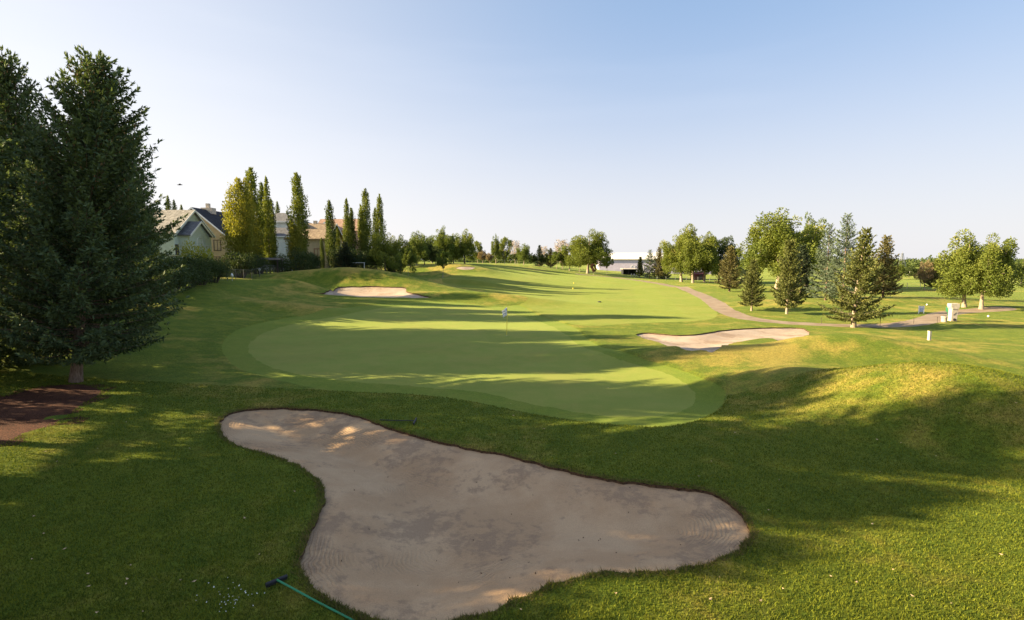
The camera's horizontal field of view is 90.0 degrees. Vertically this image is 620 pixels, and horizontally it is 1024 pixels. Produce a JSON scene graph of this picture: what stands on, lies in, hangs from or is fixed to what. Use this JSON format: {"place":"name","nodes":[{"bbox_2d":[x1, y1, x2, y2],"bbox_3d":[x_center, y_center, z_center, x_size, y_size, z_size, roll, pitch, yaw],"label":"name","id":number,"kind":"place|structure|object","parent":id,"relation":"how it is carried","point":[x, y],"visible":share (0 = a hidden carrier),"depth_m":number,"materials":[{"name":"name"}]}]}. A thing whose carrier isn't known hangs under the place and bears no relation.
{"place":"outdoors","nodes":[
{"label":"outdoors","id":0,"kind":"place"},
{"bbox_2d":[212,404,758,619],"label":"edge grass","id":1,"kind":"structure","parent":0,"point":[317,481],"depth_m":9.97,"materials":[{"name":"green plant"}]},
{"bbox_2d":[0,261,1023,619],"bbox_3d":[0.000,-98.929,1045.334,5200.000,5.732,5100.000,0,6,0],"label":"ground","id":2,"kind":"structure","parent":0,"point":[206,319],"depth_m":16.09,"materials":[{"name":"green plant"}]},
{"bbox_2d":[0,265,46,364],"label":"spruce tree","id":3,"kind":"object","parent":2,"relation":"on","point":[1,360],"visible":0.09,"depth_m":23.04,"materials":[{"name":"green plant"}]},
{"bbox_2d":[0,122,47,283],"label":"spruce tree","id":4,"kind":"object","parent":2,"relation":"on","point":[3,195],"visible":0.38,"depth_m":20.87,"materials":[{"name":"green plant"}]},
{"bbox_2d":[0,44,56,312],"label":"spruce tree","id":5,"kind":"object","parent":2,"relation":"on","point":[13,107],"visible":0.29,"depth_m":26.75,"materials":[{"name":"green plant"}]},
{"bbox_2d":[0,285,70,366],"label":"spruce tree","id":6,"kind":"object","parent":2,"relation":"on","point":[22,361],"visible":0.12,"depth_m":23.04,"materials":[{"name":"green plant"}]},
{"bbox_2d":[0,384,115,446],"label":"pine litter","id":7,"kind":"object","parent":2,"relation":"on","point":[25,411],"visible":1,"depth_m":17.99,"materials":[{"name":"brown plant"}]},
{"bbox_2d":[0,159,118,338],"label":"spruce tree","id":8,"kind":"object","parent":2,"relation":"on","point":[19,202],"visible":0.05,"depth_m":25.07,"materials":[{"name":"green plant"}]},
{"bbox_2d":[0,44,192,382],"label":"spruce tree","id":9,"kind":"object","parent":2,"relation":"on","point":[92,210],"visible":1,"depth_m":20.27,"materials":[{"name":"green plant"}]},
{"bbox_2d":[59,115,176,270],"bbox_3d":[-37.930,-10.673,47.671,10.622,18.261,10.442,4,7,33],"label":"spruce tree","id":10,"kind":"object","parent":2,"relation":"on","point":[148,232],"visible":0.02,"depth_m":49.10,"materials":[{"name":"green plant"}]},
{"bbox_2d":[116,260,176,307],"bbox_3d":[-30.633,-2.105,42.024,5.754,4.209,5.599,0,6,0],"label":"hedge shrub","id":11,"kind":"object","parent":2,"relation":"on","point":[153,287],"visible":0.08,"depth_m":41.99,"materials":[{"name":"green plant"}]},
{"bbox_2d":[136,256,193,301],"bbox_3d":[-31.361,-2.609,44.765,5.302,4.300,5.763,2,6,15],"label":"hedge shrub","id":12,"kind":"object","parent":2,"relation":"on","point":[180,278],"visible":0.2,"depth_m":45.43,"materials":[{"name":"green plant"}]},
{"bbox_2d":[140,254,202,291],"bbox_3d":[-32.650,-3.440,48.865,5.582,4.083,5.432,3,7,31],"label":"hedge shrub","id":13,"kind":"object","parent":2,"relation":"on","point":[194,276],"visible":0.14,"depth_m":49.77,"materials":[{"name":"green plant"}]},
{"bbox_2d":[144,207,215,259],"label":"house","id":14,"kind":"structure","parent":2,"relation":"on","point":[195,228],"depth_m":72.96,"materials":[{"name":"beige"}]},
{"bbox_2d":[162,253,213,287],"bbox_3d":[-33.063,-3.883,52.031,5.089,3.798,4.682,-5,8,-43],"label":"hedge shrub","id":15,"kind":"object","parent":2,"relation":"on","point":[202,269],"visible":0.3,"depth_m":52.44,"materials":[{"name":"green plant"}]},
{"bbox_2d":[171,239,216,277],"bbox_3d":[-38.085,-5.898,61.787,4.910,5.624,4.310,0,6,0],"label":"yellow bush","id":16,"kind":"object","parent":2,"relation":"on","point":[186,251],"visible":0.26,"depth_m":61.39,"materials":[{"name":"green plant"}]},
{"bbox_2d":[183,254,224,284],"bbox_3d":[-33.718,-4.353,55.364,4.880,3.669,5.016,-3,6,-28],"label":"hedge shrub","id":17,"kind":"object","parent":2,"relation":"on","point":[214,269],"visible":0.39,"depth_m":55.38,"materials":[{"name":"green plant"}]},
{"bbox_2d":[188,203,236,269],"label":"house","id":18,"kind":"structure","parent":2,"relation":"on","point":[210,217],"depth_m":89.65,"materials":[{"name":"yellow paint"}]},
{"bbox_2d":[201,257,230,282],"bbox_3d":[-34.959,-4.637,59.741,4.408,3.289,4.056,-1,6,-12],"label":"hedge shrub","id":19,"kind":"object","parent":2,"relation":"on","point":[222,272],"visible":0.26,"depth_m":59.60,"materials":[{"name":"green plant"}]},
{"bbox_2d":[219,177,260,273],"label":"poplar tree","id":20,"kind":"object","parent":2,"relation":"on","point":[236,212],"visible":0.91,"depth_m":74.25,"materials":[{"name":"green plant"}]},
{"bbox_2d":[219,251,260,277],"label":"garden shrub","id":21,"kind":"object","parent":2,"relation":"on","point":[244,263],"visible":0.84,"depth_m":70.74,"materials":[{"name":"green plant"}]},
{"bbox_2d":[233,194,264,273],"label":"poplar tree","id":22,"kind":"object","parent":2,"relation":"on","point":[255,230],"visible":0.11,"depth_m":78.27,"materials":[{"name":"green plant"}]},
{"bbox_2d":[242,166,266,260],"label":"poplar tree","id":23,"kind":"object","parent":2,"relation":"on","point":[250,177],"visible":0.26,"depth_m":80.62,"materials":[{"name":"green plant"}]},
{"bbox_2d":[248,253,271,273],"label":"garden shrub","id":24,"kind":"object","parent":2,"relation":"on","point":[262,263],"visible":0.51,"depth_m":76.75,"materials":[{"name":"green plant"}]},
{"bbox_2d":[256,181,267,273],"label":"poplar tree","id":25,"kind":"object","parent":2,"relation":"on","point":[260,191],"visible":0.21,"depth_m":84.46,"materials":[{"name":"green plant"}]},
{"bbox_2d":[262,176,276,272],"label":"poplar tree","id":26,"kind":"object","parent":2,"relation":"on","point":[269,226],"visible":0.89,"depth_m":82.84,"materials":[{"name":"green plant"}]},
{"bbox_2d":[268,199,278,272],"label":"poplar tree","id":27,"kind":"object","parent":2,"relation":"on","point":[274,221],"visible":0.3,"depth_m":86.99,"materials":[{"name":"green plant"}]},
{"bbox_2d":[266,253,291,272],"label":"garden shrub","id":28,"kind":"object","parent":2,"relation":"on","point":[275,264],"visible":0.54,"depth_m":81.32,"materials":[{"name":"green plant"}]},
{"bbox_2d":[253,213,309,270],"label":"house","id":29,"kind":"structure","parent":2,"relation":"on","point":[282,230],"depth_m":94.92,"materials":[{"name":"white"}]},
{"bbox_2d":[207,264,382,282],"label":"chain link fence","id":30,"kind":"object","parent":2,"relation":"on","point":[255,271],"visible":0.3,"depth_m":70.54,"materials":[{"name":"metal"}]},
{"bbox_2d":[285,224,306,270],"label":"poplar tree","id":31,"kind":"object","parent":2,"relation":"on","point":[294,231],"visible":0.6,"depth_m":82.78,"materials":[{"name":"green plant"}]},
{"bbox_2d":[278,246,315,271],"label":"garden shrub","id":32,"kind":"object","parent":2,"relation":"on","point":[303,261],"visible":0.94,"depth_m":80.41,"materials":[{"name":"green plant"}]},
{"bbox_2d":[286,172,310,266],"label":"poplar tree","id":33,"kind":"object","parent":2,"relation":"on","point":[299,206],"visible":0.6,"depth_m":84.29,"materials":[{"name":"green plant"}]},
{"bbox_2d":[265,574,353,619],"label":"bunker rake","id":34,"kind":"object","parent":2,"relation":"on","point":[276,580],"visible":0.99,"depth_m":8.65,"materials":[{"name":"green plastic"}]},
{"bbox_2d":[300,253,323,269],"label":"garden shrub","id":35,"kind":"object","parent":2,"relation":"on","point":[317,262],"visible":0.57,"depth_m":85.19,"materials":[{"name":"green plant"}]},
{"bbox_2d":[283,221,343,269],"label":"house","id":36,"kind":"structure","parent":2,"relation":"on","point":[317,231],"depth_m":95.17,"materials":[{"name":"beige paint"}]},
{"bbox_2d":[319,238,324,267],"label":"poplar tree","id":37,"kind":"object","parent":2,"relation":"on","point":[322,252],"visible":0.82,"depth_m":89.31,"materials":[{"name":"green plant"}]},
{"bbox_2d":[324,199,336,267],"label":"poplar tree","id":38,"kind":"object","parent":2,"relation":"on","point":[330,236],"visible":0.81,"depth_m":90.71,"materials":[{"name":"green plant"}]},
{"bbox_2d":[326,245,348,267],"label":"garden shrub","id":39,"kind":"object","parent":2,"relation":"on","point":[333,254],"visible":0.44,"depth_m":88.93,"materials":[{"name":"green plant"}]},
{"bbox_2d":[318,219,366,248],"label":"house","id":40,"kind":"structure","parent":2,"relation":"on","point":[339,222],"depth_m":119.00,"materials":[{"name":"beige paint"}]},
{"bbox_2d":[334,241,358,267],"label":"spruce tree","id":41,"kind":"object","parent":2,"relation":"on","point":[344,256],"visible":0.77,"depth_m":87.14,"materials":[{"name":"green plant"}]},
{"bbox_2d":[341,198,353,248],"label":"poplar tree","id":42,"kind":"object","parent":2,"relation":"on","point":[346,227],"visible":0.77,"depth_m":93.56,"materials":[{"name":"green plant"}]},
{"bbox_2d":[348,208,358,265],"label":"poplar tree","id":43,"kind":"object","parent":2,"relation":"on","point":[354,236],"visible":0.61,"depth_m":94.75,"materials":[{"name":"green plant"}]},
{"bbox_2d":[346,247,366,267],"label":"garden shrub","id":44,"kind":"object","parent":2,"relation":"on","point":[359,256],"visible":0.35,"depth_m":90.53,"materials":[{"name":"green plant"}]},
{"bbox_2d":[356,204,362,263],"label":"poplar tree","id":45,"kind":"object","parent":2,"relation":"on","point":[358,223],"visible":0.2,"depth_m":96.61,"materials":[{"name":"green plant"}]},
{"bbox_2d":[358,188,374,261],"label":"poplar tree","id":46,"kind":"object","parent":2,"relation":"on","point":[365,216],"visible":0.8,"depth_m":94.41,"materials":[{"name":"green plant"}]},
{"bbox_2d":[357,250,382,269],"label":"garden shrub","id":47,"kind":"object","parent":2,"relation":"on","point":[369,266],"visible":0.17,"depth_m":93.34,"materials":[{"name":"green plant"}]},
{"bbox_2d":[371,208,376,245],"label":"poplar tree","id":48,"kind":"object","parent":2,"relation":"on","point":[374,220],"visible":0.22,"depth_m":98.59,"materials":[{"name":"green plant"}]},
{"bbox_2d":[325,287,428,297],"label":"bunker","id":49,"kind":"object","parent":2,"relation":"on","point":[373,292],"visible":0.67,"depth_m":70.17},
{"bbox_2d":[366,251,388,266],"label":"broadleaf tree","id":50,"kind":"object","parent":2,"relation":"on","point":[370,261],"visible":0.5,"depth_m":84.94,"materials":[{"name":"green plant"}]},
{"bbox_2d":[374,194,386,270],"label":"poplar tree","id":51,"kind":"object","parent":2,"relation":"on","point":[379,217],"visible":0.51,"depth_m":96.53,"materials":[{"name":"green plant"}]},
{"bbox_2d":[367,226,403,270],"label":"broadleaf tree","id":52,"kind":"object","parent":2,"relation":"on","point":[386,249],"visible":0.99,"depth_m":84.67,"materials":[{"name":"green plant"}]},
{"bbox_2d":[386,252,401,272],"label":"broadleaf tree","id":53,"kind":"object","parent":2,"relation":"on","point":[391,269],"visible":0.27,"depth_m":94.52,"materials":[{"name":"green plant"}]},
{"bbox_2d":[383,234,415,273],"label":"broadleaf tree","id":54,"kind":"object","parent":2,"relation":"on","point":[406,243],"visible":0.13,"depth_m":98.92,"materials":[{"name":"green plant"}]},
{"bbox_2d":[401,247,417,275],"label":"broadleaf tree","id":55,"kind":"object","parent":2,"relation":"on","point":[409,257],"visible":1,"depth_m":90.97,"materials":[{"name":"green plant"}]},
{"bbox_2d":[409,230,430,265],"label":"broadleaf tree","id":56,"kind":"object","parent":2,"relation":"on","point":[418,241],"visible":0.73,"depth_m":116.00,"materials":[{"name":"green plant"}]},
{"bbox_2d":[429,246,443,263],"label":"broadleaf tree","id":57,"kind":"object","parent":2,"relation":"on","point":[435,250],"visible":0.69,"depth_m":120.38,"materials":[{"name":"green plant"}]},
{"bbox_2d":[436,251,452,277],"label":"broadleaf tree","id":58,"kind":"object","parent":2,"relation":"on","point":[440,261],"visible":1,"depth_m":99.04,"materials":[{"name":"green plant"}]},
{"bbox_2d":[432,225,457,255],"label":"broadleaf tree","id":59,"kind":"object","parent":2,"relation":"on","point":[441,240],"visible":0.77,"depth_m":127.62,"materials":[{"name":"green plant"}]},
{"bbox_2d":[447,233,464,262],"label":"broadleaf tree","id":60,"kind":"object","parent":2,"relation":"on","point":[456,252],"visible":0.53,"depth_m":135.79,"materials":[{"name":"green plant"}]},
{"bbox_2d":[455,228,475,263],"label":"broadleaf tree","id":61,"kind":"object","parent":2,"relation":"on","point":[467,247],"visible":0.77,"depth_m":137.49,"materials":[{"name":"green plant"}]},
{"bbox_2d":[248,305,695,416],"bbox_3d":[-6.752,1.908,37.883,22.807,0.994,42.325,-1,6,-14],"label":"putting green","id":62,"kind":"object","parent":2,"relation":"on","point":[526,360],"visible":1,"depth_m":29.64,"materials":[{"name":"green plant"}]},
{"bbox_2d":[221,302,725,426],"bbox_3d":[-7.159,1.660,38.731,26.177,1.321,46.459,-1,6,-13],"label":"green fringe","id":63,"kind":"object","parent":2,"relation":"on","point":[709,397],"visible":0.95,"depth_m":24.45,"materials":[{"name":"green plant"}]},
{"bbox_2d":[473,240,482,262],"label":"broadleaf tree","id":64,"kind":"object","parent":2,"relation":"on","point":[477,244],"visible":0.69,"depth_m":187.96,"materials":[{"name":"green plant"}]},
{"bbox_2d":[220,409,749,619],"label":"bunker","id":65,"kind":"object","parent":2,"relation":"on","point":[417,507],"visible":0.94,"depth_m":11.81},
{"bbox_2d":[490,234,500,259],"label":"broadleaf tree","id":66,"kind":"object","parent":2,"relation":"on","point":[495,247],"visible":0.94,"depth_m":192.92,"materials":[{"name":"green plant"}]},
{"bbox_2d":[499,237,512,263],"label":"broadleaf tree","id":67,"kind":"object","parent":2,"relation":"on","point":[505,241],"visible":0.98,"depth_m":187.95,"materials":[{"name":"green plant"}]},
{"bbox_2d":[515,243,532,264],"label":"broadleaf tree","id":68,"kind":"object","parent":2,"relation":"on","point":[523,254],"visible":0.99,"depth_m":168.02,"materials":[{"name":"green plant"}]},
{"bbox_2d":[31,400,1016,612],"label":"fallen leaves","id":69,"kind":"object","parent":2,"relation":"on","point":[520,608],"visible":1,"depth_m":9.01,"materials":[{"name":"brown plant"}]},
{"bbox_2d":[534,245,543,266],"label":"spruce tree","id":70,"kind":"object","parent":2,"relation":"on","point":[538,253],"visible":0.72,"depth_m":173.66,"materials":[{"name":"green plant"}]},
{"bbox_2d":[551,251,564,268],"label":"broadleaf tree","id":71,"kind":"object","parent":2,"relation":"on","point":[557,257],"visible":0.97,"depth_m":163.14,"materials":[{"name":"green plant"}]},
{"bbox_2d":[553,239,569,268],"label":"bare tree","id":72,"kind":"object","parent":2,"relation":"on","point":[564,243],"visible":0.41,"depth_m":178.36,"materials":[{"name":"beige plant"}]},
{"bbox_2d":[558,244,574,270],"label":"broadleaf tree","id":73,"kind":"object","parent":2,"relation":"on","point":[564,251],"visible":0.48,"depth_m":163.54,"materials":[{"name":"green plant"}]},
{"bbox_2d":[442,271,716,325],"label":"fairway","id":74,"kind":"structure","parent":2,"relation":"on","point":[554,296],"depth_m":76.41,"materials":[{"name":"green plant"}]},
{"bbox_2d":[563,229,614,273],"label":"broadleaf tree","id":75,"kind":"object","parent":2,"relation":"on","point":[586,252],"visible":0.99,"depth_m":148.71,"materials":[{"name":"green plant"}]},
{"bbox_2d":[620,268,635,274],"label":"shelter","id":76,"kind":"object","parent":2,"relation":"on","point":[628,271],"visible":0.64,"depth_m":172.99,"materials":[{"name":"white plastic"}]},
{"bbox_2d":[635,256,644,275],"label":"spruce tree","id":77,"kind":"object","parent":2,"relation":"on","point":[639,269],"visible":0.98,"depth_m":149.20,"materials":[{"name":"green plant"}]},
{"bbox_2d":[642,249,655,278],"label":"spruce tree","id":78,"kind":"object","parent":2,"relation":"on","point":[647,271],"visible":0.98,"depth_m":147.13,"materials":[{"name":"green plant"}]},
{"bbox_2d":[596,252,710,273],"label":"warehouse","id":79,"kind":"structure","parent":2,"relation":"on","point":[625,260],"depth_m":205.12,"materials":[{"name":"grey metal"}]},
{"bbox_2d":[650,246,666,278],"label":"spruce tree","id":80,"kind":"object","parent":2,"relation":"on","point":[658,273],"visible":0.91,"depth_m":145.94,"materials":[{"name":"green plant"}]},
{"bbox_2d":[659,229,702,281],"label":"cottonwood tree","id":81,"kind":"object","parent":2,"relation":"on","point":[669,261],"visible":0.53,"depth_m":130.63,"materials":[{"name":"green plant"}]},
{"bbox_2d":[676,224,720,282],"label":"cottonwood tree","id":82,"kind":"object","parent":2,"relation":"on","point":[695,254],"visible":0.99,"depth_m":124.38,"materials":[{"name":"green plant"}]},
{"bbox_2d":[691,272,705,279],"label":"shed","id":83,"kind":"structure","parent":2,"relation":"on","point":[698,276],"depth_m":148.30,"materials":[{"name":"red paint"}]},
{"bbox_2d":[698,231,719,281],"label":"cottonwood tree","id":84,"kind":"object","parent":2,"relation":"on","point":[706,271],"visible":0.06,"depth_m":128.68,"materials":[{"name":"green plant"}]},
{"bbox_2d":[417,249,1023,266],"bbox_3d":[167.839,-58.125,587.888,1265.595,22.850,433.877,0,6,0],"label":"wood","id":85,"kind":"object","parent":2,"relation":"on","point":[914,262],"visible":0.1,"depth_m":414.78,"materials":[{"name":"green plant"}]},
{"bbox_2d":[637,328,808,351],"bbox_3d":[17.075,1.727,35.775,17.389,1.411,11.567,-1,6,-14],"label":"bunker","id":86,"kind":"object","parent":2,"relation":"on","point":[711,342],"visible":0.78,"depth_m":38.51},
{"bbox_2d":[712,236,741,280],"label":"broadleaf tree","id":87,"kind":"object","parent":2,"relation":"on","point":[724,242],"visible":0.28,"depth_m":130.75,"materials":[{"name":"green plant"}]},
{"bbox_2d":[714,245,745,291],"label":"spruce tree","id":88,"kind":"object","parent":2,"relation":"on","point":[728,279],"visible":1,"depth_m":92.36,"materials":[{"name":"green plant"}]},
{"bbox_2d":[738,259,766,310],"bbox_3d":[26.804,-2.691,56.956,3.119,6.092,2.804,4,7,33],"label":"spruce tree","id":89,"kind":"object","parent":2,"relation":"on","point":[752,293],"visible":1,"depth_m":56.65,"materials":[{"name":"green plant"}]},
{"bbox_2d":[735,207,827,288],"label":"cottonwood tree","id":90,"kind":"object","parent":2,"relation":"on","point":[769,245],"visible":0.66,"depth_m":96.39,"materials":[{"name":"green plant"}]},
{"bbox_2d":[769,238,809,313],"bbox_3d":[28.966,-3.354,53.679,3.522,8.258,3.917,1,6,8],"label":"spruce tree","id":91,"kind":"object","parent":2,"relation":"on","point":[783,295],"visible":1,"depth_m":53.16,"materials":[{"name":"green plant"}]},
{"bbox_2d":[789,244,819,297],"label":"spruce tree","id":92,"kind":"object","parent":2,"relation":"on","point":[804,256],"visible":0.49,"depth_m":77.04,"materials":[{"name":"green plant"}]},
{"bbox_2d":[796,212,831,275],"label":"cottonwood tree","id":93,"kind":"object","parent":2,"relation":"on","point":[807,225],"visible":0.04,"depth_m":104.20,"materials":[{"name":"green plant"}]},
{"bbox_2d":[803,223,845,299],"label":"spruce tree","id":94,"kind":"object","parent":2,"relation":"on","point":[826,254],"visible":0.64,"depth_m":71.60,"materials":[{"name":"green plant"}]},
{"bbox_2d":[819,213,870,299],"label":"spruce tree","id":95,"kind":"object","parent":2,"relation":"on","point":[847,231],"visible":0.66,"depth_m":67.33,"materials":[{"name":"green plant"}]},
{"bbox_2d":[816,226,895,327],"bbox_3d":[29.361,-2.633,43.523,5.704,8.965,4.795,3,6,26],"label":"spruce tree","id":96,"kind":"object","parent":2,"relation":"on","point":[860,277],"visible":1,"depth_m":42.91,"materials":[{"name":"green plant"}]},
{"bbox_2d":[868,234,905,296],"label":"spruce tree","id":97,"kind":"object","parent":2,"relation":"on","point":[887,259],"visible":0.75,"depth_m":69.15,"materials":[{"name":"green plant"}]},
{"bbox_2d":[894,264,908,277],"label":"broadleaf tree","id":98,"kind":"object","parent":2,"relation":"on","point":[902,269],"visible":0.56,"depth_m":148.54,"materials":[{"name":"green plant"}]},
{"bbox_2d":[904,266,917,276],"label":"broadleaf tree","id":99,"kind":"object","parent":2,"relation":"on","point":[912,270],"visible":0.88,"depth_m":158.69,"materials":[{"name":"green plant"}]},
{"bbox_2d":[913,259,936,289],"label":"tree","id":100,"kind":"object","parent":2,"relation":"on","point":[921,273],"visible":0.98,"depth_m":97.35,"materials":[{"name":"brown plant"}]},
{"bbox_2d":[924,259,944,289],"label":"spruce tree","id":101,"kind":"object","parent":2,"relation":"on","point":[933,280],"visible":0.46,"depth_m":96.65,"materials":[{"name":"green plant"}]},
{"bbox_2d":[947,303,959,320],"bbox_3d":[40.877,0.299,47.446,0.747,1.824,0.624,1,6,9],"label":"water station","id":102,"kind":"object","parent":2,"relation":"on","point":[953,308],"visible":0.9,"depth_m":47.26,"materials":[{"name":"beige concrete"}]},
{"bbox_2d":[931,228,1005,306],"bbox_3d":[51.733,-4.660,58.097,6.632,9.325,7.408,1,6,8],"label":"cottonwood tree","id":103,"kind":"object","parent":2,"relation":"on","point":[949,276],"visible":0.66,"depth_m":58.06,"materials":[{"name":"green plant"}]},
{"bbox_2d":[941,232,1023,308],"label":"cottonwood tree","id":104,"kind":"object","parent":2,"relation":"on","point":[994,263],"visible":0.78,"depth_m":55.16,"materials":[{"name":"green plant"}]},
{"bbox_2d":[0,0,1023,260],"label":"sky","id":105,"kind":"structure","parent":0,"point":[534,123],"materials":[{"name":"blue"}]},
{"bbox_2d":[578,274,1016,327],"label":"cart path","id":106,"kind":"structure","parent":0,"point":[719,306],"depth_m":53.06,"materials":[{"name":"concrete"}]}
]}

